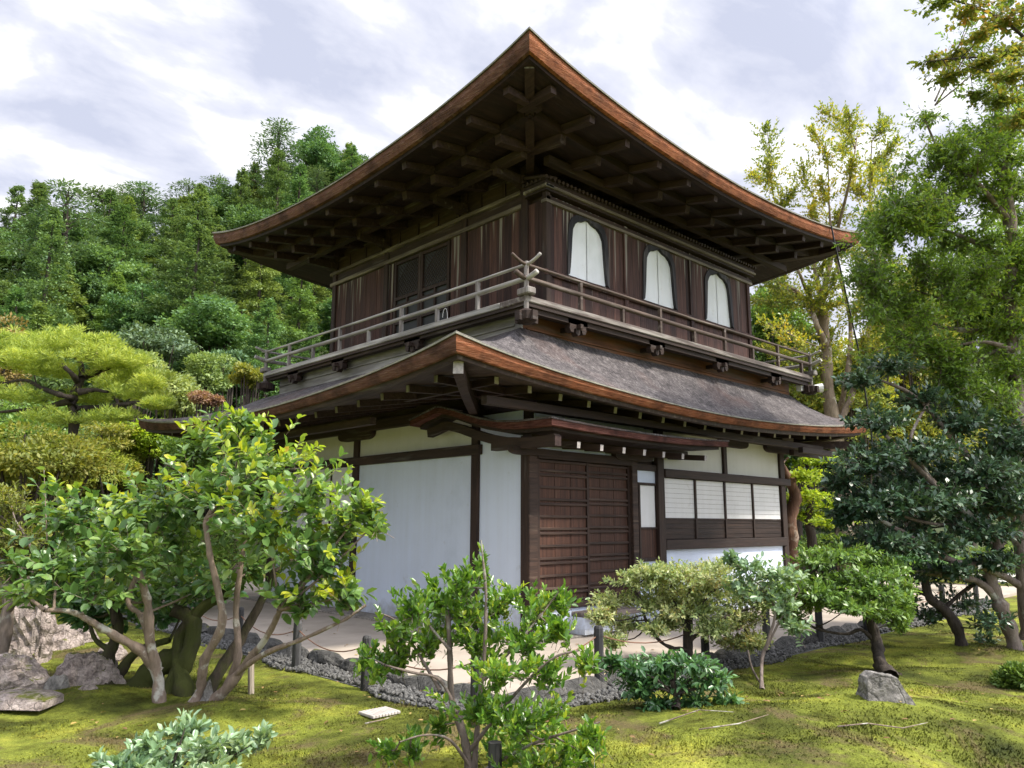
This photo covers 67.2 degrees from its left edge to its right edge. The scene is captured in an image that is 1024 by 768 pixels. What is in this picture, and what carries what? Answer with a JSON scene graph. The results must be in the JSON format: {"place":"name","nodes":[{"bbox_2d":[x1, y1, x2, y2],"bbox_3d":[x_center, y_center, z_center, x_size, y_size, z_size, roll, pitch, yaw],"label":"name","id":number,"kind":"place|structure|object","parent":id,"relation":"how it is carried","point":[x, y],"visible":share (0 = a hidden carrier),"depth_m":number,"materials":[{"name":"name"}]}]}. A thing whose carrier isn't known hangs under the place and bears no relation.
{"place":"outdoors","nodes":[
{"label":"outdoors","id":0,"kind":"place"},
{"bbox_2d":[79,446,183,508],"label":"pine tree","id":1,"kind":"object","parent":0,"point":[101,479],"visible":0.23,"depth_m":17.56,"materials":[{"name":"green plant"}]},
{"bbox_2d":[0,573,1023,767],"bbox_3d":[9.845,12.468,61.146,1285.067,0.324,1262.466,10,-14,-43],"label":"ground","id":2,"kind":"structure","parent":0,"point":[629,721],"depth_m":5.71,"materials":[{"name":"plant"}]},
{"bbox_2d":[0,312,32,417],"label":"maple tree","id":3,"kind":"object","parent":2,"relation":"on","point":[8,375],"visible":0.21,"depth_m":24.36,"materials":[{"name":"green plant"}]},
{"bbox_2d":[0,653,49,690],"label":"rock","id":4,"kind":"object","parent":2,"relation":"on","point":[23,672],"visible":0.67,"depth_m":6.60,"materials":[{"name":"stone"}]},
{"bbox_2d":[0,479,59,653],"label":"leafy tree","id":5,"kind":"object","parent":2,"relation":"on","point":[7,509],"visible":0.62,"depth_m":7.38,"materials":[{"name":"green plant"}]},
{"bbox_2d":[0,689,63,710],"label":"rock","id":6,"kind":"object","parent":2,"relation":"on","point":[29,700],"visible":1,"depth_m":6.01,"materials":[{"name":"stone"}]},
{"bbox_2d":[8,603,57,663],"bbox_3d":[-5.347,2.663,8.574,0.523,0.897,0.362,0,-10,0],"label":"rock","id":7,"kind":"object","parent":2,"relation":"on","point":[33,634],"visible":0.45,"depth_m":8.45,"materials":[{"name":"stone"}]},
{"bbox_2d":[0,391,80,487],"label":"background tree","id":8,"kind":"object","parent":2,"relation":"on","point":[14,418],"visible":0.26,"depth_m":18.86,"materials":[{"name":"green plant"}]},
{"bbox_2d":[0,420,128,588],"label":"maple tree","id":9,"kind":"object","parent":2,"relation":"on","point":[24,461],"visible":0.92,"depth_m":12.28,"materials":[{"name":"green plant"}]},
{"bbox_2d":[52,623,83,650],"bbox_3d":[-5.438,3.057,9.235,0.557,0.391,0.472,0,-10,0],"label":"rock","id":10,"kind":"object","parent":2,"relation":"on","point":[64,637],"visible":0.34,"depth_m":9.16,"materials":[{"name":"stone"}]},
{"bbox_2d":[0,323,176,607],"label":"pine tree","id":11,"kind":"object","parent":2,"relation":"on","point":[19,350],"visible":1,"depth_m":13.41,"materials":[{"name":"green plant"}]},
{"bbox_2d":[53,651,125,685],"bbox_3d":[-3.806,2.618,6.979,0.649,0.386,0.452,0,-10,0],"label":"rock","id":12,"kind":"object","parent":2,"relation":"on","point":[78,669],"visible":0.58,"depth_m":6.86,"materials":[{"name":"stone"}]},
{"bbox_2d":[45,448,144,514],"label":"background tree","id":13,"kind":"object","parent":2,"relation":"on","point":[92,486],"visible":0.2,"depth_m":17.63,"materials":[{"name":"green plant"}]},
{"bbox_2d":[78,419,156,581],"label":"maple tree","id":14,"kind":"object","parent":2,"relation":"on","point":[119,434],"visible":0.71,"depth_m":18.01,"materials":[{"name":"green plant"}]},
{"bbox_2d":[30,567,248,687],"bbox_3d":[-3.611,2.331,7.357,2.060,1.194,1.018,0,-10,1],"label":"camellia tree","id":15,"kind":"object","parent":2,"relation":"on","point":[142,677],"visible":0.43,"depth_m":7.07,"materials":[{"name":"green plant"}]},
{"bbox_2d":[99,415,182,583],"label":"background tree","id":16,"kind":"object","parent":2,"relation":"on","point":[146,439],"visible":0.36,"depth_m":18.44,"materials":[{"name":"green plant"}]},
{"bbox_2d":[140,363,214,496],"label":"rounded tree","id":17,"kind":"object","parent":2,"relation":"on","point":[179,386],"visible":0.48,"depth_m":24.05,"materials":[{"name":"green plant"}]},
{"bbox_2d":[88,708,278,767],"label":"shrub","id":18,"kind":"object","parent":2,"relation":"on","point":[150,752],"visible":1,"depth_m":4.50,"materials":[{"name":"green plant"}]},
{"bbox_2d":[0,401,393,703],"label":"camellia tree","id":19,"kind":"object","parent":2,"relation":"on","point":[307,547],"visible":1,"depth_m":6.33,"materials":[{"name":"green plant"}]},
{"bbox_2d":[153,434,255,579],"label":"background tree","id":20,"kind":"object","parent":2,"relation":"on","point":[199,457],"visible":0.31,"depth_m":17.40,"materials":[{"name":"green plant"}]},
{"bbox_2d":[186,389,225,575],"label":"maple tree","id":21,"kind":"object","parent":2,"relation":"on","point":[204,398],"visible":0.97,"depth_m":22.20,"materials":[{"name":"orange plant"}]},
{"bbox_2d":[227,361,262,572],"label":"maple tree","id":22,"kind":"object","parent":2,"relation":"on","point":[247,376],"visible":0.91,"depth_m":23.25,"materials":[{"name":"green plant"}]},
{"bbox_2d":[308,649,344,666],"bbox_3d":[-1.972,2.987,8.187,0.224,0.284,0.799,10,-14,-43],"label":"kerb stone","id":23,"kind":"object","parent":2,"relation":"on","point":[320,656],"visible":0.48,"depth_m":8.08,"materials":[{"name":"stone"}]},
{"bbox_2d":[396,675,447,694],"bbox_3d":[-0.783,2.778,6.990,0.768,0.272,0.232,-7,-12,35],"label":"kerb stone","id":24,"kind":"object","parent":2,"relation":"on","point":[420,682],"visible":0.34,"depth_m":6.95,"materials":[{"name":"stone"}]},
{"bbox_2d":[347,540,611,767],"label":"shrub","id":25,"kind":"object","parent":2,"relation":"on","point":[583,746],"visible":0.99,"depth_m":4.54,"materials":[{"name":"green plant"}]},
{"bbox_2d":[137,26,882,643],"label":"temple pavilion","id":26,"kind":"structure","parent":2,"relation":"on","point":[533,260],"depth_m":11.60,"materials":[{"name":"wood"}]},
{"bbox_2d":[392,252,420,334],"bbox_3d":[-1.816,-1.350,13.371,0.055,1.750,0.770,10,-14,-43],"label":"lattice door","id":27,"kind":"structure","parent":26,"relation":"in","point":[406,271],"depth_m":13.43,"materials":[{"name":"wood"}]},
{"bbox_2d":[419,240,451,326],"bbox_3d":[-1.276,-1.449,12.810,0.055,1.750,0.780,10,-14,-43],"label":"lattice door","id":28,"kind":"structure","parent":26,"relation":"in","point":[435,273],"depth_m":12.87,"materials":[{"name":"wood"}]},
{"bbox_2d":[537,458,590,602],"bbox_3d":[0.684,1.952,10.272,1.020,1.855,0.040,10,-14,-43],"label":"sliding door","id":29,"kind":"structure","parent":26,"relation":"in","point":[562,486],"depth_m":10.29,"materials":[{"name":"wood"}]},
{"bbox_2d":[567,215,609,287],"bbox_3d":[1.135,-2.049,11.632,0.960,1.085,0.072,10,-14,-43],"label":"arched window","id":30,"kind":"structure","parent":26,"relation":"in","point":[587,243],"depth_m":11.66,"materials":[{"name":"paper"}]},
{"bbox_2d":[589,464,631,597],"bbox_3d":[1.359,2.078,10.958,1.000,1.855,0.040,10,-14,-43],"label":"sliding door","id":31,"kind":"structure","parent":26,"relation":"in","point":[609,486],"depth_m":10.99,"materials":[{"name":"wood"}]},
{"bbox_2d":[642,244,677,310],"bbox_3d":[2.441,-1.825,12.850,0.960,1.085,0.072,10,-14,-43],"label":"arched window","id":32,"kind":"structure","parent":26,"relation":"in","point":[658,266],"depth_m":12.88,"materials":[{"name":"paper"}]},
{"bbox_2d":[704,269,733,328],"bbox_3d":[3.747,-1.601,14.068,0.960,1.085,0.072,10,-14,-43],"label":"arched window","id":33,"kind":"structure","parent":26,"relation":"in","point":[718,302],"depth_m":14.11,"materials":[{"name":"paper"}]},
{"bbox_2d":[500,686,566,706],"bbox_3d":[0.192,2.677,6.484,0.824,0.235,0.236,10,-14,-43],"label":"kerb stone","id":34,"kind":"object","parent":2,"relation":"on","point":[524,692],"visible":0.23,"depth_m":6.42,"materials":[{"name":"stone"}]},
{"bbox_2d":[123,603,1009,725],"bbox_3d":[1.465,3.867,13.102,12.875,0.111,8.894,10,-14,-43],"label":"gravel","id":35,"kind":"structure","parent":2,"relation":"on","point":[408,694],"depth_m":7.92,"materials":[{"name":"gravel"}]},
{"bbox_2d":[564,676,607,695],"bbox_3d":[0.663,2.760,6.911,0.611,0.245,0.244,10,-14,-43],"label":"kerb stone","id":36,"kind":"object","parent":35,"relation":"on","point":[575,686],"visible":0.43,"depth_m":6.83,"materials":[{"name":"stone"}]},
{"bbox_2d":[594,625,603,681],"bbox_3d":[0.800,2.543,7.097,0.093,0.610,0.094,10,-14,-43],"label":"fence post","id":37,"kind":"object","parent":2,"relation":"on","point":[598,639],"visible":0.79,"depth_m":7.09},
{"bbox_2d":[595,645,748,711],"bbox_3d":[1.253,2.356,6.149,0.903,0.573,1.193,48,-49,-76],"label":"shrub","id":38,"kind":"object","parent":2,"relation":"on","point":[642,678],"visible":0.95,"depth_m":5.96,"materials":[{"name":"green plant"}]},
{"bbox_2d":[584,556,775,659],"bbox_3d":[1.801,2.390,8.165,2.031,1.146,1.311,-1,-10,9],"label":"azalea tree","id":39,"kind":"object","parent":2,"relation":"on","point":[681,597],"visible":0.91,"depth_m":7.96,"materials":[{"name":"green plant"}]},
{"bbox_2d":[720,549,815,689],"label":"sapling","id":40,"kind":"object","parent":2,"relation":"on","point":[773,575],"visible":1,"depth_m":7.61,"materials":[{"name":"green plant"}]},
{"bbox_2d":[784,454,806,570],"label":"leaning tree","id":41,"kind":"object","parent":2,"relation":"on","point":[794,501],"visible":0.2,"depth_m":15.70,"materials":[{"name":"brown plant"}]},
{"bbox_2d":[775,348,822,569],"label":"background tree","id":42,"kind":"object","parent":2,"relation":"on","point":[799,527],"visible":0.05,"depth_m":23.63,"materials":[{"name":"green plant"}]},
{"bbox_2d":[784,455,865,588],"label":"maple tree","id":43,"kind":"object","parent":2,"relation":"on","point":[808,517],"visible":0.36,"depth_m":16.51,"materials":[{"name":"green plant"}]},
{"bbox_2d":[742,96,935,570],"bbox_3d":[8.035,-1.479,19.242,5.663,12.834,4.101,3,-10,-13],"label":"golden tree","id":44,"kind":"object","parent":2,"relation":"on","point":[823,337],"visible":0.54,"depth_m":19.53,"materials":[{"name":"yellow plant"}]},
{"bbox_2d":[767,538,922,677],"bbox_3d":[3.616,2.432,8.291,1.926,1.504,1.474,10,-14,-43],"label":"bent tree","id":45,"kind":"object","parent":2,"relation":"on","point":[869,603],"visible":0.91,"depth_m":7.97,"materials":[{"name":"green plant"}]},
{"bbox_2d":[806,337,908,572],"bbox_3d":[10.325,2.118,23.078,3.039,7.081,3.016,10,-14,-43],"label":"background tree","id":46,"kind":"object","parent":2,"relation":"on","point":[837,390],"visible":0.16,"depth_m":22.95,"materials":[{"name":"green plant"}]},
{"bbox_2d":[856,670,915,705],"bbox_3d":[2.787,2.295,5.702,0.427,0.328,0.250,0,-10,0],"label":"rock","id":47,"kind":"object","parent":2,"relation":"on","point":[874,686],"visible":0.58,"depth_m":5.64,"materials":[{"name":"stone"}]},
{"bbox_2d":[817,347,1023,650],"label":"camellia tree","id":48,"kind":"object","parent":2,"relation":"on","point":[971,489],"visible":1,"depth_m":9.11,"materials":[{"name":"green plant"}]},
{"bbox_2d":[829,571,1015,582],"bbox_3d":[18.955,6.409,26.581,18.000,0.130,19.000,10,-14,-43],"label":"sand court","id":49,"kind":"object","parent":2,"relation":"on","point":[980,574],"depth_m":22.15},
{"bbox_2d":[831,0,1023,639],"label":"evergreen oak","id":50,"kind":"object","parent":2,"relation":"on","point":[921,211],"visible":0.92,"depth_m":10.76,"materials":[{"name":"green plant"}]},
{"bbox_2d":[875,559,1019,645],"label":"contorted tree","id":51,"kind":"object","parent":2,"relation":"on","point":[946,612],"visible":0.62,"depth_m":9.44,"materials":[{"name":"green plant"}]},
{"bbox_2d":[904,0,1023,136],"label":"maple tree","id":52,"kind":"object","parent":2,"relation":"on","point":[1009,74],"visible":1,"depth_m":9.76,"materials":[{"name":"yellow-green leaves"},{"name":"dark bark"}]},
{"bbox_2d":[988,660,1023,689],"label":"clipped bush","id":53,"kind":"object","parent":2,"relation":"on","point":[1010,674],"visible":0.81,"depth_m":7.19,"materials":[{"name":"green plant"}]},
{"bbox_2d":[0,0,1023,379],"label":"sky","id":54,"kind":"structure","parent":0,"point":[93,92],"materials":[{"name":"white"}]},
{"bbox_2d":[74,263,1012,570],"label":"hill","id":55,"kind":"structure","parent":0,"point":[982,547],"depth_m":32.76,"materials":[{"name":"plant"}]},
{"bbox_2d":[0,185,27,284],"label":"cedar tree","id":56,"kind":"object","parent":55,"relation":"on","point":[20,198],"visible":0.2,"depth_m":60.89,"materials":[{"name":"green plant"}]},
{"bbox_2d":[0,221,51,299],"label":"broadleaf tree","id":57,"kind":"object","parent":55,"relation":"on","point":[6,256],"visible":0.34,"depth_m":52.91,"materials":[{"name":"green plant"}]},
{"bbox_2d":[1,179,51,267],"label":"cedar tree","id":58,"kind":"object","parent":55,"relation":"on","point":[37,193],"visible":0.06,"depth_m":59.34,"materials":[{"name":"green plant"}]},
{"bbox_2d":[0,285,57,390],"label":"cedar tree","id":59,"kind":"object","parent":55,"relation":"on","point":[16,293],"visible":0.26,"depth_m":36.90,"materials":[{"name":"green plant"}]},
{"bbox_2d":[11,300,69,381],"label":"cypress tree","id":60,"kind":"object","parent":55,"relation":"on","point":[42,316],"visible":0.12,"depth_m":35.34,"materials":[{"name":"green plant"}]},
{"bbox_2d":[0,206,87,390],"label":"cedar tree","id":61,"kind":"object","parent":55,"relation":"on","point":[35,282],"visible":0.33,"depth_m":39.45,"materials":[{"name":"green plant"}]},
{"bbox_2d":[21,262,93,360],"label":"cypress tree","id":62,"kind":"object","parent":55,"relation":"on","point":[73,310],"visible":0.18,"depth_m":42.40,"materials":[{"name":"green plant"}]},
{"bbox_2d":[0,178,115,315],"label":"pine tree","id":63,"kind":"object","parent":55,"relation":"on","point":[63,194],"visible":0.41,"depth_m":45.84,"materials":[{"name":"green plant"}]},
{"bbox_2d":[14,205,102,249],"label":"broadleaf tree","id":64,"kind":"object","parent":55,"relation":"on","point":[79,237],"visible":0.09,"depth_m":57.30,"materials":[{"name":"green plant"}]},
{"bbox_2d":[3,355,115,429],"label":"broadleaf tree","id":65,"kind":"object","parent":55,"relation":"on","point":[50,382],"visible":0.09,"depth_m":29.34,"materials":[{"name":"green plant"}]},
{"bbox_2d":[77,269,127,363],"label":"cypress tree","id":66,"kind":"object","parent":55,"relation":"on","point":[115,280],"visible":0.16,"depth_m":42.34,"materials":[{"name":"green plant"}]},
{"bbox_2d":[51,242,155,331],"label":"broadleaf tree","id":67,"kind":"object","parent":55,"relation":"on","point":[85,282],"visible":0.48,"depth_m":45.86,"materials":[{"name":"green plant"}]},
{"bbox_2d":[68,188,138,302],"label":"cedar tree","id":68,"kind":"object","parent":55,"relation":"on","point":[113,203],"visible":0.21,"depth_m":54.80,"materials":[{"name":"green plant"}]},
{"bbox_2d":[71,184,140,233],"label":"pine tree","id":69,"kind":"object","parent":55,"relation":"on","point":[98,191],"visible":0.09,"depth_m":65.85,"materials":[{"name":"green plant"}]},
{"bbox_2d":[69,204,160,328],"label":"cedar tree","id":70,"kind":"object","parent":55,"relation":"on","point":[123,240],"visible":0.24,"depth_m":51.54,"materials":[{"name":"green plant"}]},
{"bbox_2d":[98,279,176,359],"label":"broadleaf tree","id":71,"kind":"object","parent":55,"relation":"on","point":[127,315],"visible":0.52,"depth_m":39.97,"materials":[{"name":"green plant"}]},
{"bbox_2d":[106,180,168,247],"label":"pine tree","id":72,"kind":"object","parent":55,"relation":"on","point":[145,200],"visible":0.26,"depth_m":71.78,"materials":[{"name":"green plant"}]},
{"bbox_2d":[86,321,202,464],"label":"juniper tree","id":73,"kind":"object","parent":55,"relation":"on","point":[165,345],"visible":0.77,"depth_m":30.17,"materials":[{"name":"green plant"}]},
{"bbox_2d":[142,197,189,284],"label":"cedar tree","id":74,"kind":"object","parent":55,"relation":"on","point":[172,204],"visible":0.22,"depth_m":57.80,"materials":[{"name":"green plant"}]},
{"bbox_2d":[143,222,206,293],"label":"cedar tree","id":75,"kind":"object","parent":55,"relation":"on","point":[170,236],"visible":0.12,"depth_m":53.82,"materials":[{"name":"green plant"}]},
{"bbox_2d":[158,223,202,317],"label":"cedar tree","id":76,"kind":"object","parent":55,"relation":"on","point":[188,233],"visible":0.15,"depth_m":47.01,"materials":[{"name":"green plant"}]},
{"bbox_2d":[121,220,242,367],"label":"cedar tree","id":77,"kind":"object","parent":55,"relation":"on","point":[209,243],"visible":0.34,"depth_m":41.01,"materials":[{"name":"green plant"}]},
{"bbox_2d":[134,183,242,302],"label":"cedar tree","id":78,"kind":"object","parent":55,"relation":"on","point":[201,192],"visible":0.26,"depth_m":51.60,"materials":[{"name":"green plant"}]},
{"bbox_2d":[55,259,331,567],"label":"undergrowth","id":79,"kind":"object","parent":55,"relation":"on","point":[282,310],"depth_m":50.84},
{"bbox_2d":[168,194,233,267],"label":"broadleaf tree","id":80,"kind":"object","parent":55,"relation":"on","point":[218,210],"visible":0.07,"depth_m":59.00,"materials":[{"name":"green plant"}]},
{"bbox_2d":[181,350,237,416],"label":"rounded tree","id":81,"kind":"object","parent":55,"relation":"on","point":[204,371],"visible":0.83,"depth_m":26.06,"materials":[{"name":"green plant"}]},
{"bbox_2d":[153,293,275,390],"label":"broadleaf tree","id":82,"kind":"object","parent":55,"relation":"on","point":[206,326],"visible":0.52,"depth_m":35.15,"materials":[{"name":"green plant"}]},
{"bbox_2d":[175,224,256,317],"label":"cedar tree","id":83,"kind":"object","parent":55,"relation":"on","point":[222,258],"visible":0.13,"depth_m":45.23,"materials":[{"name":"green plant"}]},
{"bbox_2d":[206,348,258,410],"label":"juniper tree","id":84,"kind":"object","parent":55,"relation":"on","point":[240,356],"visible":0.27,"depth_m":28.39,"materials":[{"name":"green plant"}]},
{"bbox_2d":[217,168,256,292],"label":"cedar tree","id":85,"kind":"object","parent":55,"relation":"on","point":[242,177],"visible":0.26,"depth_m":58.63,"materials":[{"name":"green plant"}]},
{"bbox_2d":[215,203,275,294],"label":"broadleaf tree","id":86,"kind":"object","parent":55,"relation":"on","point":[239,218],"visible":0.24,"depth_m":52.37,"materials":[{"name":"green plant"}]},
{"bbox_2d":[220,297,294,454],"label":"cedar tree","id":87,"kind":"object","parent":55,"relation":"on","point":[268,308],"visible":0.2,"depth_m":32.60,"materials":[{"name":"green plant"}]},
{"bbox_2d":[225,147,292,280],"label":"cedar tree","id":88,"kind":"object","parent":55,"relation":"on","point":[275,185],"visible":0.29,"depth_m":58.77,"materials":[{"name":"green plant"}]},
{"bbox_2d":[233,258,290,338],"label":"cypress tree","id":89,"kind":"object","parent":55,"relation":"on","point":[247,284],"visible":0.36,"depth_m":44.84,"materials":[{"name":"green plant"}]},
{"bbox_2d":[234,326,303,392],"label":"broadleaf tree","id":90,"kind":"object","parent":55,"relation":"on","point":[285,341],"visible":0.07,"depth_m":37.43,"materials":[{"name":"green plant"}]},
{"bbox_2d":[227,117,315,206],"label":"pine tree","id":91,"kind":"object","parent":55,"relation":"on","point":[278,139],"visible":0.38,"depth_m":68.00,"materials":[{"name":"green plant"}]},
{"bbox_2d":[263,162,326,302],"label":"cedar tree","id":92,"kind":"object","parent":55,"relation":"on","point":[299,181],"visible":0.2,"depth_m":53.69,"materials":[{"name":"green plant"}]},
{"bbox_2d":[269,278,327,391],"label":"cypress tree","id":93,"kind":"object","parent":55,"relation":"on","point":[294,327],"visible":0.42,"depth_m":39.51,"materials":[{"name":"green plant"}]},
{"bbox_2d":[292,321,320,363],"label":"cedar tree","id":94,"kind":"object","parent":55,"relation":"on","point":[311,327],"visible":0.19,"depth_m":35.99,"materials":[{"name":"green plant"}]},
{"bbox_2d":[295,164,332,199],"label":"tree","id":95,"kind":"object","parent":55,"relation":"on","point":[315,176],"visible":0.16,"depth_m":65.57,"materials":[{"name":"green plant"}]},
{"bbox_2d":[309,286,331,353],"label":"broadleaf tree","id":96,"kind":"object","parent":55,"relation":"on","point":[326,310],"visible":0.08,"depth_m":40.99,"materials":[{"name":"green plant"}]},
{"bbox_2d":[290,125,352,185],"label":"broadleaf tree","id":97,"kind":"object","parent":55,"relation":"on","point":[320,150],"visible":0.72,"depth_m":75.18,"materials":[{"name":"green plant"}]},
{"bbox_2d":[334,144,363,180],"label":"cedar tree","id":98,"kind":"object","parent":55,"relation":"on","point":[355,159],"visible":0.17,"depth_m":59.34,"materials":[{"name":"green plant"}]},
{"bbox_2d":[750,285,814,493],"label":"background tree","id":99,"kind":"object","parent":55,"relation":"on","point":[758,331],"visible":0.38,"depth_m":27.35,"materials":[{"name":"green plant"}]},
{"bbox_2d":[854,263,963,523],"bbox_3d":[12.467,0.992,24.243,4.104,9.722,3.071,10,-14,-43],"label":"background tree","id":100,"kind":"object","parent":55,"relation":"on","point":[910,377],"visible":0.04,"depth_m":24.08,"materials":[{"name":"green plant"}]},
{"bbox_2d":[845,378,986,527],"bbox_3d":[12.215,2.824,23.714,4.308,5.934,4.178,10,-14,-43],"label":"background tree","id":101,"kind":"object","parent":55,"relation":"on","point":[927,430],"visible":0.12,"depth_m":23.04,"materials":[{"name":"green plant"}]},
{"bbox_2d":[903,224,1020,543],"bbox_3d":[15.806,0.224,26.377,3.773,11.815,4.132,1,-10,-2],"label":"background tree","id":102,"kind":"object","parent":55,"relation":"on","point":[968,339],"visible":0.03,"depth_m":26.32,"materials":[{"name":"green plant"}]},
{"bbox_2d":[920,339,1023,543],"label":"background tree","id":103,"kind":"object","parent":55,"relation":"on","point":[983,430],"visible":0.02,"depth_m":24.71,"materials":[{"name":"green plant"}]},
{"bbox_2d":[104,578,1016,694],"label":"path","id":104,"kind":"structure","parent":0,"point":[351,632],"depth_m":9.89,"materials":[{"name":"sand"}]},
{"bbox_2d":[45,533,278,582],"bbox_3d":[-5.831,2.866,12.641,3.765,0.927,3.485,2,-10,-9],"label":"shrub","id":105,"kind":"object","parent":104,"relation":"on","point":[219,557],"visible":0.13,"depth_m":12.29,"materials":[{"name":"green plant"}]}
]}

